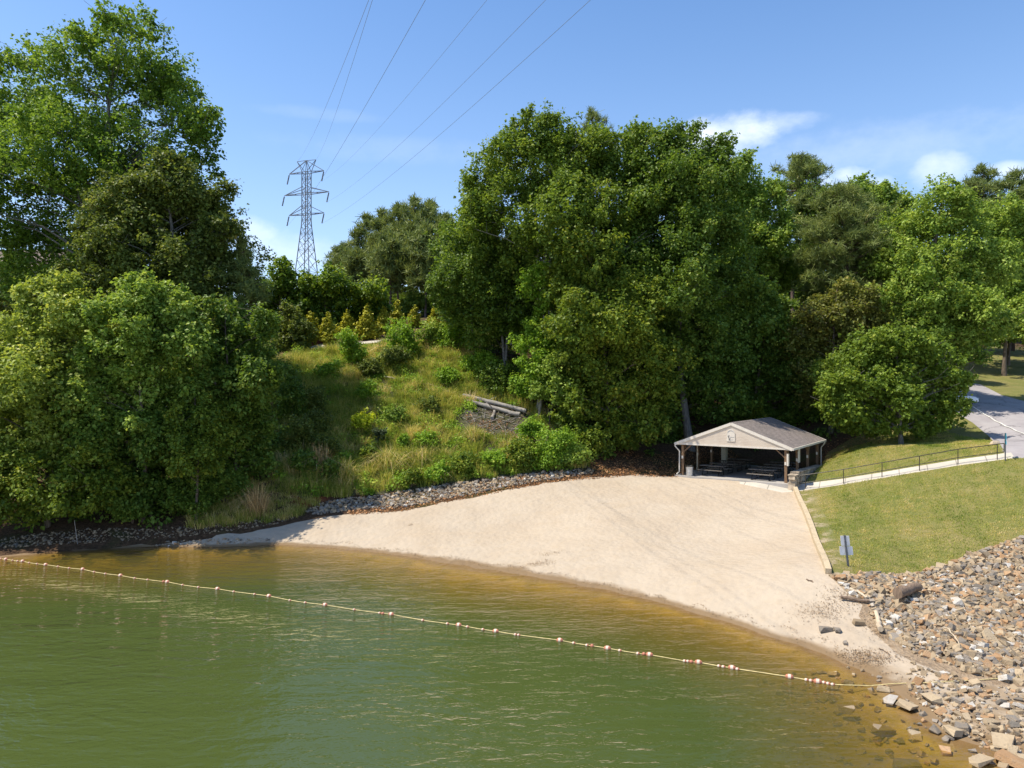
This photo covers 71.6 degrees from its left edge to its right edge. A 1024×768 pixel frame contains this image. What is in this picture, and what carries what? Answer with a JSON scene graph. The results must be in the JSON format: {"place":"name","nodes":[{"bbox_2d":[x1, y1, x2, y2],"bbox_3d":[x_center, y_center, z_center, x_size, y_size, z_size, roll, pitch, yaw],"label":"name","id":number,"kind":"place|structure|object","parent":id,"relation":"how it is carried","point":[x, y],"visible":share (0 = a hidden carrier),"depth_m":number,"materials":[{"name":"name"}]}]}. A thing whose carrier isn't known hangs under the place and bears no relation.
{"place":"outdoors","nodes":[
{"label":"outdoors","id":0,"kind":"place"},
{"bbox_2d":[276,352,589,498],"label":"grassy slope","id":1,"kind":"structure","parent":0,"point":[501,414],"depth_m":60.10,"materials":[{"name":"green plant"}]},
{"bbox_2d":[272,356,308,392],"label":"shrub","id":2,"kind":"object","parent":1,"relation":"on","point":[294,373],"visible":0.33,"depth_m":61.75,"materials":[{"name":"green plant"}]},
{"bbox_2d":[271,376,311,419],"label":"shrub","id":3,"kind":"object","parent":1,"relation":"on","point":[295,402],"visible":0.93,"depth_m":58.79,"materials":[{"name":"green plant"}]},
{"bbox_2d":[274,412,319,451],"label":"shrub","id":4,"kind":"object","parent":1,"relation":"on","point":[305,432],"visible":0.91,"depth_m":53.94,"materials":[{"name":"green plant"}]},
{"bbox_2d":[286,448,321,475],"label":"shrub","id":5,"kind":"object","parent":1,"relation":"on","point":[298,461],"visible":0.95,"depth_m":51.03,"materials":[{"name":"green plant"}]},
{"bbox_2d":[302,384,328,411],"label":"shrub","id":6,"kind":"object","parent":1,"relation":"on","point":[316,395],"visible":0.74,"depth_m":60.65,"materials":[{"name":"green plant"}]},
{"bbox_2d":[310,358,345,379],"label":"shrub","id":7,"kind":"object","parent":1,"relation":"on","point":[328,366],"visible":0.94,"depth_m":66.31,"materials":[{"name":"green plant"}]},
{"bbox_2d":[314,432,343,458],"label":"shrub","id":8,"kind":"object","parent":1,"relation":"on","point":[326,442],"visible":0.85,"depth_m":53.35,"materials":[{"name":"green plant"}]},
{"bbox_2d":[318,456,346,480],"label":"shrub","id":9,"kind":"object","parent":1,"relation":"on","point":[329,466],"visible":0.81,"depth_m":51.26,"materials":[{"name":"green plant"}]},
{"bbox_2d":[326,456,366,485],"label":"grass clump","id":10,"kind":"object","parent":1,"relation":"on","point":[348,472],"visible":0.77,"depth_m":51.52,"materials":[{"name":"green plant"}]},
{"bbox_2d":[333,326,368,365],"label":"shrub","id":11,"kind":"object","parent":1,"relation":"on","point":[352,349],"visible":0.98,"depth_m":69.38,"materials":[{"name":"green plant"}]},
{"bbox_2d":[348,407,378,431],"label":"shrub","id":12,"kind":"object","parent":1,"relation":"on","point":[359,419],"visible":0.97,"depth_m":58.07,"materials":[{"name":"green plant"}]},
{"bbox_2d":[354,357,387,378],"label":"shrub","id":13,"kind":"object","parent":1,"relation":"on","point":[370,366],"visible":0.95,"depth_m":67.15,"materials":[{"name":"green plant"}]},
{"bbox_2d":[348,443,433,478],"bbox_3d":[-9.367,6.114,53.294,10.705,3.667,6.858,0,0,-39],"label":"grass clump","id":14,"kind":"object","parent":1,"relation":"on","point":[382,457],"visible":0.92,"depth_m":53.43,"materials":[{"name":"green plant"}]},
{"bbox_2d":[379,403,408,425],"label":"shrub","id":15,"kind":"object","parent":1,"relation":"on","point":[396,414],"visible":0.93,"depth_m":58.93,"materials":[{"name":"green plant"}]},
{"bbox_2d":[377,343,411,368],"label":"shrub","id":16,"kind":"object","parent":1,"relation":"on","point":[394,355],"visible":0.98,"depth_m":68.02,"materials":[{"name":"green plant"}]},
{"bbox_2d":[382,315,423,355],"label":"shrub","id":17,"kind":"object","parent":1,"relation":"on","point":[405,337],"visible":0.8,"depth_m":71.37,"materials":[{"name":"green plant"}]},
{"bbox_2d":[400,467,423,487],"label":"shrub","id":18,"kind":"object","parent":1,"relation":"on","point":[411,477],"visible":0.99,"depth_m":51.46,"materials":[{"name":"green plant"}]},
{"bbox_2d":[258,337,590,497],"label":"tall grass","id":19,"kind":"structure","parent":1,"relation":"on","point":[302,358],"depth_m":60.41,"materials":[{"name":"green plant"}]},
{"bbox_2d":[409,425,441,450],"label":"shrub","id":20,"kind":"object","parent":1,"relation":"on","point":[420,436],"visible":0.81,"depth_m":56.20,"materials":[{"name":"green plant"}]},
{"bbox_2d":[415,317,450,346],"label":"shrub","id":21,"kind":"object","parent":1,"relation":"on","point":[431,332],"visible":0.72,"depth_m":74.14,"materials":[{"name":"green plant"}]},
{"bbox_2d":[423,459,453,483],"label":"shrub","id":22,"kind":"object","parent":1,"relation":"on","point":[436,471],"visible":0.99,"depth_m":52.16,"materials":[{"name":"green plant"}]},
{"bbox_2d":[433,366,461,386],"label":"shrub","id":23,"kind":"object","parent":1,"relation":"on","point":[448,374],"visible":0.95,"depth_m":65.78,"materials":[{"name":"green plant"}]},
{"bbox_2d":[432,322,470,350],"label":"shrub","id":24,"kind":"object","parent":1,"relation":"on","point":[453,335],"visible":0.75,"depth_m":73.33,"materials":[{"name":"green plant"}]},
{"bbox_2d":[448,448,483,478],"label":"shrub","id":25,"kind":"object","parent":1,"relation":"on","point":[465,462],"visible":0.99,"depth_m":53.06,"materials":[{"name":"green plant"}]},
{"bbox_2d":[458,348,501,374],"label":"shrub","id":26,"kind":"object","parent":1,"relation":"on","point":[479,357],"visible":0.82,"depth_m":67.34,"materials":[{"name":"green plant"}]},
{"bbox_2d":[422,205,555,365],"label":"maple tree","id":27,"kind":"object","parent":1,"relation":"on","point":[462,298],"visible":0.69,"depth_m":65.43,"materials":[{"name":"green plant"}]},
{"bbox_2d":[478,449,507,471],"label":"shrub","id":28,"kind":"object","parent":1,"relation":"on","point":[495,457],"visible":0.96,"depth_m":53.39,"materials":[{"name":"green plant"}]},
{"bbox_2d":[471,358,524,395],"bbox_3d":[-1.228,-0.276,65.189,5.119,4.178,3.987,0,0,0],"label":"shrub","id":29,"kind":"object","parent":1,"relation":"on","point":[503,374],"visible":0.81,"depth_m":64.75,"materials":[{"name":"green plant"}]},
{"bbox_2d":[500,434,541,471],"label":"shrub","id":30,"kind":"object","parent":1,"relation":"on","point":[522,451],"visible":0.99,"depth_m":53.43,"materials":[{"name":"green plant"}]},
{"bbox_2d":[456,399,598,454],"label":"brush sticks","id":31,"kind":"object","parent":1,"relation":"on","point":[496,419],"visible":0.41,"depth_m":60.48,"materials":[{"name":"brown wood"}]},
{"bbox_2d":[514,413,544,444],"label":"shrub","id":32,"kind":"object","parent":1,"relation":"on","point":[530,428],"visible":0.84,"depth_m":55.74,"materials":[{"name":"green plant"}]},
{"bbox_2d":[506,258,570,415],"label":"young tree","id":33,"kind":"object","parent":1,"relation":"on","point":[536,335],"visible":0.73,"depth_m":60.60,"materials":[{"name":"green plant"}]},
{"bbox_2d":[526,345,579,425],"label":"young tree","id":34,"kind":"object","parent":1,"relation":"on","point":[540,392],"visible":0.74,"depth_m":58.14,"materials":[{"name":"green plant"}]},
{"bbox_2d":[530,424,583,469],"bbox_3d":[3.402,4.713,54.634,4.211,3.670,4.538,0,0,0],"label":"shrub","id":35,"kind":"object","parent":1,"relation":"on","point":[552,446],"visible":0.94,"depth_m":53.75,"materials":[{"name":"green plant"}]},
{"bbox_2d":[552,409,588,442],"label":"shrub","id":36,"kind":"object","parent":1,"relation":"on","point":[565,422],"visible":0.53,"depth_m":58.11,"materials":[{"name":"green plant"}]},
{"bbox_2d":[557,440,596,470],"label":"shrub","id":37,"kind":"object","parent":1,"relation":"on","point":[576,455],"visible":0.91,"depth_m":53.88,"materials":[{"name":"green plant"}]},
{"bbox_2d":[0,545,872,767],"bbox_3d":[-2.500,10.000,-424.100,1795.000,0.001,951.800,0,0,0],"label":"lake water","id":38,"kind":"structure","parent":0,"point":[100,670],"depth_m":24.04,"materials":[{"name":"green liquid"}]},
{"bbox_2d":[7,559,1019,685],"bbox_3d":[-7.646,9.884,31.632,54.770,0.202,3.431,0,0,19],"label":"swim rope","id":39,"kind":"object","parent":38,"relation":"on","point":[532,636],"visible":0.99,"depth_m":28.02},
{"bbox_2d":[0,475,1023,767],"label":"beach","id":40,"kind":"structure","parent":0,"point":[678,547],"depth_m":38.73,"materials":[{"name":"beige sand"}]},
{"bbox_2d":[228,523,989,741],"bbox_3d":[0.418,9.283,35.651,41.923,1.367,10.634,0,0,38],"label":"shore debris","id":41,"kind":"object","parent":40,"relation":"on","point":[867,654],"visible":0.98,"depth_m":26.51,"materials":[{"name":"beige stone"}]},
{"bbox_2d":[991,731,1014,748],"bbox_3d":[13.528,9.815,19.563,0.550,0.106,0.867,-7,-4,34],"label":"boulder","id":42,"kind":"object","parent":40,"relation":"on","point":[1000,740],"visible":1,"depth_m":19.51,"materials":[{"name":"beige stone"}]},
{"bbox_2d":[993,749,1023,767],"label":"boulder","id":43,"kind":"object","parent":40,"relation":"on","point":[1010,758],"visible":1,"depth_m":18.64,"materials":[{"name":"brown stone"}]},
{"bbox_2d":[0,313,1023,555],"bbox_3d":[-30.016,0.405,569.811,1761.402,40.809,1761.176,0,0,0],"label":"woodland ground","id":44,"kind":"structure","parent":0,"point":[759,457],"depth_m":49.70,"materials":[{"name":"brown soil"}]},
{"bbox_2d":[0,266,133,527],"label":"box elder tree","id":45,"kind":"object","parent":44,"relation":"on","point":[29,391],"visible":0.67,"depth_m":44.12,"materials":[{"name":"green plant"}]},
{"bbox_2d":[0,430,144,527],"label":"overhanging tree","id":46,"kind":"object","parent":44,"relation":"on","point":[74,478],"visible":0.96,"depth_m":43.44,"materials":[{"name":"green plant"}]},
{"bbox_2d":[0,0,228,315],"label":"sycamore tree","id":47,"kind":"object","parent":44,"relation":"on","point":[47,115],"visible":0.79,"depth_m":59.22,"materials":[{"name":"green plant"}]},
{"bbox_2d":[104,486,158,522],"bbox_3d":[-24.461,7.722,45.652,2.734,2.776,3.408,0,0,0],"label":"shrub","id":48,"kind":"object","parent":44,"relation":"on","point":[124,517],"visible":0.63,"depth_m":44.85,"materials":[{"name":"green plant"}]},
{"bbox_2d":[39,265,224,521],"bbox_3d":[-24.080,0.857,46.335,10.951,16.889,9.217,0,0,-42],"label":"box elder tree","id":49,"kind":"object","parent":44,"relation":"on","point":[174,319],"visible":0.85,"depth_m":44.71,"materials":[{"name":"green plant"}]},
{"bbox_2d":[56,382,218,523],"bbox_3d":[-24.547,4.474,47.459,9.783,9.606,9.515,0,0,-20],"label":"understory tree","id":50,"kind":"object","parent":44,"relation":"on","point":[151,451],"visible":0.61,"depth_m":45.17,"materials":[{"name":"green plant"}]},
{"bbox_2d":[52,144,276,406],"bbox_3d":[-26.095,-5.551,57.468,13.784,24.350,18.316,0,0,23],"label":"oak tree","id":51,"kind":"object","parent":44,"relation":"on","point":[197,254],"visible":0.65,"depth_m":52.56,"materials":[{"name":"green plant"}]},
{"bbox_2d":[172,470,224,520],"bbox_3d":[-20.542,7.200,46.745,2.828,3.528,3.349,0,0,0],"label":"shrub","id":52,"kind":"object","parent":44,"relation":"on","point":[205,501],"visible":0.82,"depth_m":46.05,"materials":[{"name":"green plant"}]},
{"bbox_2d":[160,379,251,523],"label":"vine covered tree","id":53,"kind":"object","parent":44,"relation":"on","point":[206,418],"visible":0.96,"depth_m":45.22,"materials":[{"name":"green plant"}]},
{"bbox_2d":[161,288,292,481],"bbox_3d":[-19.327,0.585,50.940,8.988,14.848,10.473,0,0,0],"label":"understory tree","id":54,"kind":"object","parent":44,"relation":"on","point":[253,381],"visible":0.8,"depth_m":48.97,"materials":[{"name":"green plant"}]},
{"bbox_2d":[204,458,254,505],"bbox_3d":[-19.543,6.730,47.808,3.938,3.315,3.245,0,0,42],"label":"shrub","id":55,"kind":"object","parent":44,"relation":"on","point":[229,484],"visible":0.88,"depth_m":47.08,"materials":[{"name":"green plant"}]},
{"bbox_2d":[214,235,275,345],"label":"cedar tree","id":56,"kind":"object","parent":44,"relation":"on","point":[251,290],"visible":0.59,"depth_m":54.42,"materials":[{"name":"green plant"}]},
{"bbox_2d":[183,456,321,529],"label":"bank grass","id":57,"kind":"structure","parent":44,"relation":"on","point":[227,520],"depth_m":47.88,"materials":[{"name":"green plant"}]},
{"bbox_2d":[217,480,294,516],"bbox_3d":[-17.556,7.660,47.672,7.441,2.593,5.974,0,0,34],"label":"grass clump","id":58,"kind":"object","parent":44,"relation":"on","point":[255,501],"visible":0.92,"depth_m":47.13,"materials":[{"name":"plant"}]},
{"bbox_2d":[249,254,321,329],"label":"rounded evergreen","id":59,"kind":"object","parent":44,"relation":"on","point":[285,288],"visible":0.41,"depth_m":83.93,"materials":[{"name":"green plant"}]},
{"bbox_2d":[264,300,319,351],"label":"evergreen bush","id":60,"kind":"object","parent":44,"relation":"on","point":[294,324],"visible":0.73,"depth_m":74.19,"materials":[{"name":"green plant"}]},
{"bbox_2d":[0,468,593,547],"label":"bank stones","id":61,"kind":"object","parent":44,"relation":"on","point":[395,497],"visible":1,"depth_m":49.72,"materials":[{"name":"grey stone"}]},
{"bbox_2d":[282,159,328,275],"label":"transmission pylon","id":62,"kind":"object","parent":44,"relation":"on","point":[305,201],"visible":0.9,"depth_m":139.81,"materials":[{"name":"metal"}]},
{"bbox_2d":[293,257,360,329],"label":"rounded evergreen","id":63,"kind":"object","parent":44,"relation":"on","point":[326,290],"visible":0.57,"depth_m":84.87,"materials":[{"name":"green plant"}]},
{"bbox_2d":[316,311,340,344],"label":"golden cypress","id":64,"kind":"object","parent":44,"relation":"on","point":[327,331],"visible":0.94,"depth_m":75.70,"materials":[{"name":"yellow plant"}]},
{"bbox_2d":[322,241,352,274],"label":"pine tree","id":65,"kind":"object","parent":44,"relation":"on","point":[339,251],"visible":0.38,"depth_m":163.38,"materials":[{"name":"green plant"}]},
{"bbox_2d":[337,245,376,285],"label":"pine tree","id":66,"kind":"object","parent":44,"relation":"on","point":[353,262],"visible":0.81,"depth_m":119.03,"materials":[{"name":"green plant"}]},
{"bbox_2d":[346,211,379,270],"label":"pine tree","id":67,"kind":"object","parent":44,"relation":"on","point":[358,235],"visible":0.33,"depth_m":126.93,"materials":[{"name":"green plant"}]},
{"bbox_2d":[350,305,382,340],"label":"golden cypress","id":68,"kind":"object","parent":44,"relation":"on","point":[366,327],"visible":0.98,"depth_m":81.30,"materials":[{"name":"yellow plant"}]},
{"bbox_2d":[339,268,394,328],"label":"rounded evergreen","id":69,"kind":"object","parent":44,"relation":"on","point":[373,295],"visible":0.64,"depth_m":85.96,"materials":[{"name":"green plant"}]},
{"bbox_2d":[363,205,396,274],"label":"pine tree","id":70,"kind":"object","parent":44,"relation":"on","point":[370,239],"visible":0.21,"depth_m":120.57,"materials":[{"name":"green plant"}]},
{"bbox_2d":[361,228,412,315],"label":"pine tree","id":71,"kind":"object","parent":44,"relation":"on","point":[384,254],"visible":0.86,"depth_m":106.67,"materials":[{"name":"green plant"}]},
{"bbox_2d":[376,200,413,298],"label":"pine tree","id":72,"kind":"object","parent":44,"relation":"on","point":[394,212],"visible":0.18,"depth_m":116.58,"materials":[{"name":"green plant"}]},
{"bbox_2d":[391,289,424,317],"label":"shrub","id":73,"kind":"object","parent":44,"relation":"on","point":[409,299],"visible":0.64,"depth_m":106.78,"materials":[{"name":"green plant"}]},
{"bbox_2d":[386,191,437,294],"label":"pine tree","id":74,"kind":"object","parent":44,"relation":"on","point":[414,214],"visible":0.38,"depth_m":112.85,"materials":[{"name":"green plant"}]},
{"bbox_2d":[394,217,445,316],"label":"pine tree","id":75,"kind":"object","parent":44,"relation":"on","point":[416,249],"visible":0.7,"depth_m":104.36,"materials":[{"name":"green plant"}]},
{"bbox_2d":[1,334,919,534],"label":"undergrowth","id":76,"kind":"object","parent":44,"relation":"on","point":[151,519],"visible":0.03,"depth_m":60.33,"materials":[{"name":"green plant"}]},
{"bbox_2d":[450,97,626,412],"bbox_3d":[3.167,-10.558,62.692,15.223,27.418,14.752,0,0,-42],"label":"tulip tree","id":77,"kind":"object","parent":44,"relation":"on","point":[556,182],"visible":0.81,"depth_m":60.41,"materials":[{"name":"green plant"}]},
{"bbox_2d":[569,422,620,459],"bbox_3d":[6.373,4.457,56.503,3.731,3.206,3.892,0,0,-39],"label":"shrub","id":78,"kind":"object","parent":44,"relation":"on","point":[594,437],"visible":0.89,"depth_m":55.95,"materials":[{"name":"green plant"}]},
{"bbox_2d":[577,105,616,205],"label":"pine tree","id":79,"kind":"object","parent":44,"relation":"on","point":[593,116],"visible":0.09,"depth_m":79.42,"materials":[{"name":"green plant"}]},
{"bbox_2d":[347,414,869,514],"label":"leaf litter","id":80,"kind":"object","parent":44,"relation":"on","point":[614,474],"visible":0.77,"depth_m":55.62,"materials":[{"name":"brown plant"}]},
{"bbox_2d":[529,207,702,448],"bbox_3d":[8.141,-4.410,59.899,14.083,20.577,15.059,0,0,0],"label":"sweetgum tree","id":81,"kind":"object","parent":44,"relation":"on","point":[615,395],"visible":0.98,"depth_m":56.88,"materials":[{"name":"green plant"}]},
{"bbox_2d":[577,114,766,451],"bbox_3d":[13.930,-8.609,63.916,17.006,29.780,18.167,0,0,20],"label":"maple tree","id":82,"kind":"object","parent":44,"relation":"on","point":[679,186],"visible":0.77,"depth_m":60.65,"materials":[{"name":"green plant"}]},
{"bbox_2d":[642,280,767,439],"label":"understory tree","id":83,"kind":"object","parent":44,"relation":"on","point":[714,350],"visible":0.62,"depth_m":62.34,"materials":[{"name":"green plant"}]},
{"bbox_2d":[742,396,770,419],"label":"shrub","id":84,"kind":"object","parent":44,"relation":"on","point":[760,412],"visible":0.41,"depth_m":65.39,"materials":[{"name":"green plant"}]},
{"bbox_2d":[708,271,825,426],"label":"understory tree","id":85,"kind":"object","parent":44,"relation":"on","point":[775,378],"visible":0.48,"depth_m":67.54,"materials":[{"name":"green plant"}]},
{"bbox_2d":[719,146,816,323],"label":"poplar tree","id":86,"kind":"object","parent":44,"relation":"on","point":[776,236],"visible":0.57,"depth_m":73.96,"materials":[{"name":"green plant"}]},
{"bbox_2d":[761,150,834,311],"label":"pine tree","id":87,"kind":"object","parent":44,"relation":"on","point":[805,165],"visible":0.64,"depth_m":85.36,"materials":[{"name":"green plant"}]},
{"bbox_2d":[775,276,900,433],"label":"oak tree","id":88,"kind":"object","parent":44,"relation":"on","point":[829,322],"visible":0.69,"depth_m":65.39,"materials":[{"name":"green plant"}]},
{"bbox_2d":[782,178,907,315],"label":"pine tree","id":89,"kind":"object","parent":44,"relation":"on","point":[843,207],"visible":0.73,"depth_m":69.43,"materials":[{"name":"green plant"}]},
{"bbox_2d":[787,170,923,249],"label":"poplar tree","id":90,"kind":"object","parent":44,"relation":"on","point":[886,192],"visible":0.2,"depth_m":84.69,"materials":[{"name":"green plant"}]},
{"bbox_2d":[953,161,1006,224],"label":"pine tree","id":91,"kind":"object","parent":44,"relation":"on","point":[990,173],"visible":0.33,"depth_m":111.78,"materials":[{"name":"green plant"}]},
{"bbox_2d":[0,0,1023,313],"label":"sky","id":92,"kind":"structure","parent":0,"point":[908,91],"materials":[{"name":"blue"}]},
{"bbox_2d":[799,346,1023,574],"bbox_3d":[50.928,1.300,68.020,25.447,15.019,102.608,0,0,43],"label":"lawn","id":93,"kind":"structure","parent":0,"point":[1011,384],"depth_m":41.42,"materials":[{"name":"green plant"}]},
{"bbox_2d":[674,417,825,488],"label":"picnic pavilion","id":94,"kind":"structure","parent":93,"relation":"on","point":[768,433],"depth_m":52.55,"materials":[{"name":"wood"}]},
{"bbox_2d":[788,465,821,489],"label":"stone wall","id":95,"kind":"structure","parent":93,"relation":"on","point":[796,478],"depth_m":49.48,"materials":[{"name":"grey stone"}]},
{"bbox_2d":[793,486,831,573],"bbox_3d":[16.887,7.826,40.337,0.384,1.667,17.404,0,0,17],"label":"timber edging","id":96,"kind":"object","parent":93,"relation":"on","point":[824,559],"visible":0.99,"depth_m":38.29,"materials":[{"name":"beige wood"}]},
{"bbox_2d":[740,453,1014,491],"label":"sidewalk","id":97,"kind":"structure","parent":93,"relation":"on","point":[820,484],"depth_m":46.79,"materials":[{"name":"concrete"}]},
{"bbox_2d":[800,443,1003,488],"bbox_3d":[25.041,5.461,46.261,11.747,3.653,0.379,0,0,26],"label":"handrail","id":98,"kind":"object","parent":97,"relation":"on","point":[997,452],"visible":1,"depth_m":45.95,"materials":[{"name":"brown metal"}]},
{"bbox_2d":[801,318,979,443],"bbox_3d":[30.503,-0.039,57.233,13.745,10.342,10.252,0,0,0],"label":"round maple","id":99,"kind":"object","parent":93,"relation":"on","point":[862,394],"visible":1,"depth_m":54.99,"materials":[{"name":"green plant"}]},
{"bbox_2d":[852,172,1023,367],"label":"maple tree","id":100,"kind":"object","parent":93,"relation":"on","point":[913,257],"visible":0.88,"depth_m":64.08,"materials":[{"name":"green plant"}]},
{"bbox_2d":[951,190,1023,375],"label":"maple tree","id":101,"kind":"object","parent":93,"relation":"on","point":[1008,215],"visible":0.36,"depth_m":82.38,"materials":[{"name":"green plant"}]},
{"bbox_2d":[979,165,1023,350],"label":"pine tree","id":102,"kind":"object","parent":93,"relation":"on","point":[1009,180],"visible":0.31,"depth_m":105.64,"materials":[{"name":"green plant"}]},
{"bbox_2d":[833,542,1023,686],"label":"stony bank","id":103,"kind":"structure","parent":0,"point":[865,616],"depth_m":25.58,"materials":[{"name":"beige sand"}]},
{"bbox_2d":[792,535,1023,767],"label":"riprap rubble","id":104,"kind":"object","parent":103,"relation":"on","point":[922,635],"visible":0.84,"depth_m":27.34,"materials":[{"name":"grey stone"}]},
{"bbox_2d":[893,583,922,598],"bbox_3d":[16.685,8.659,29.910,1.639,0.518,0.509,0,0,-33],"label":"driftwood log","id":105,"kind":"object","parent":104,"relation":"on","point":[902,591],"visible":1,"depth_m":29.63,"materials":[{"name":"brown wood"}]},
{"bbox_2d":[958,383,1023,457],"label":"parking lot","id":106,"kind":"structure","parent":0,"point":[1004,410],"depth_m":60.74,"materials":[{"name":"grey asphalt"}]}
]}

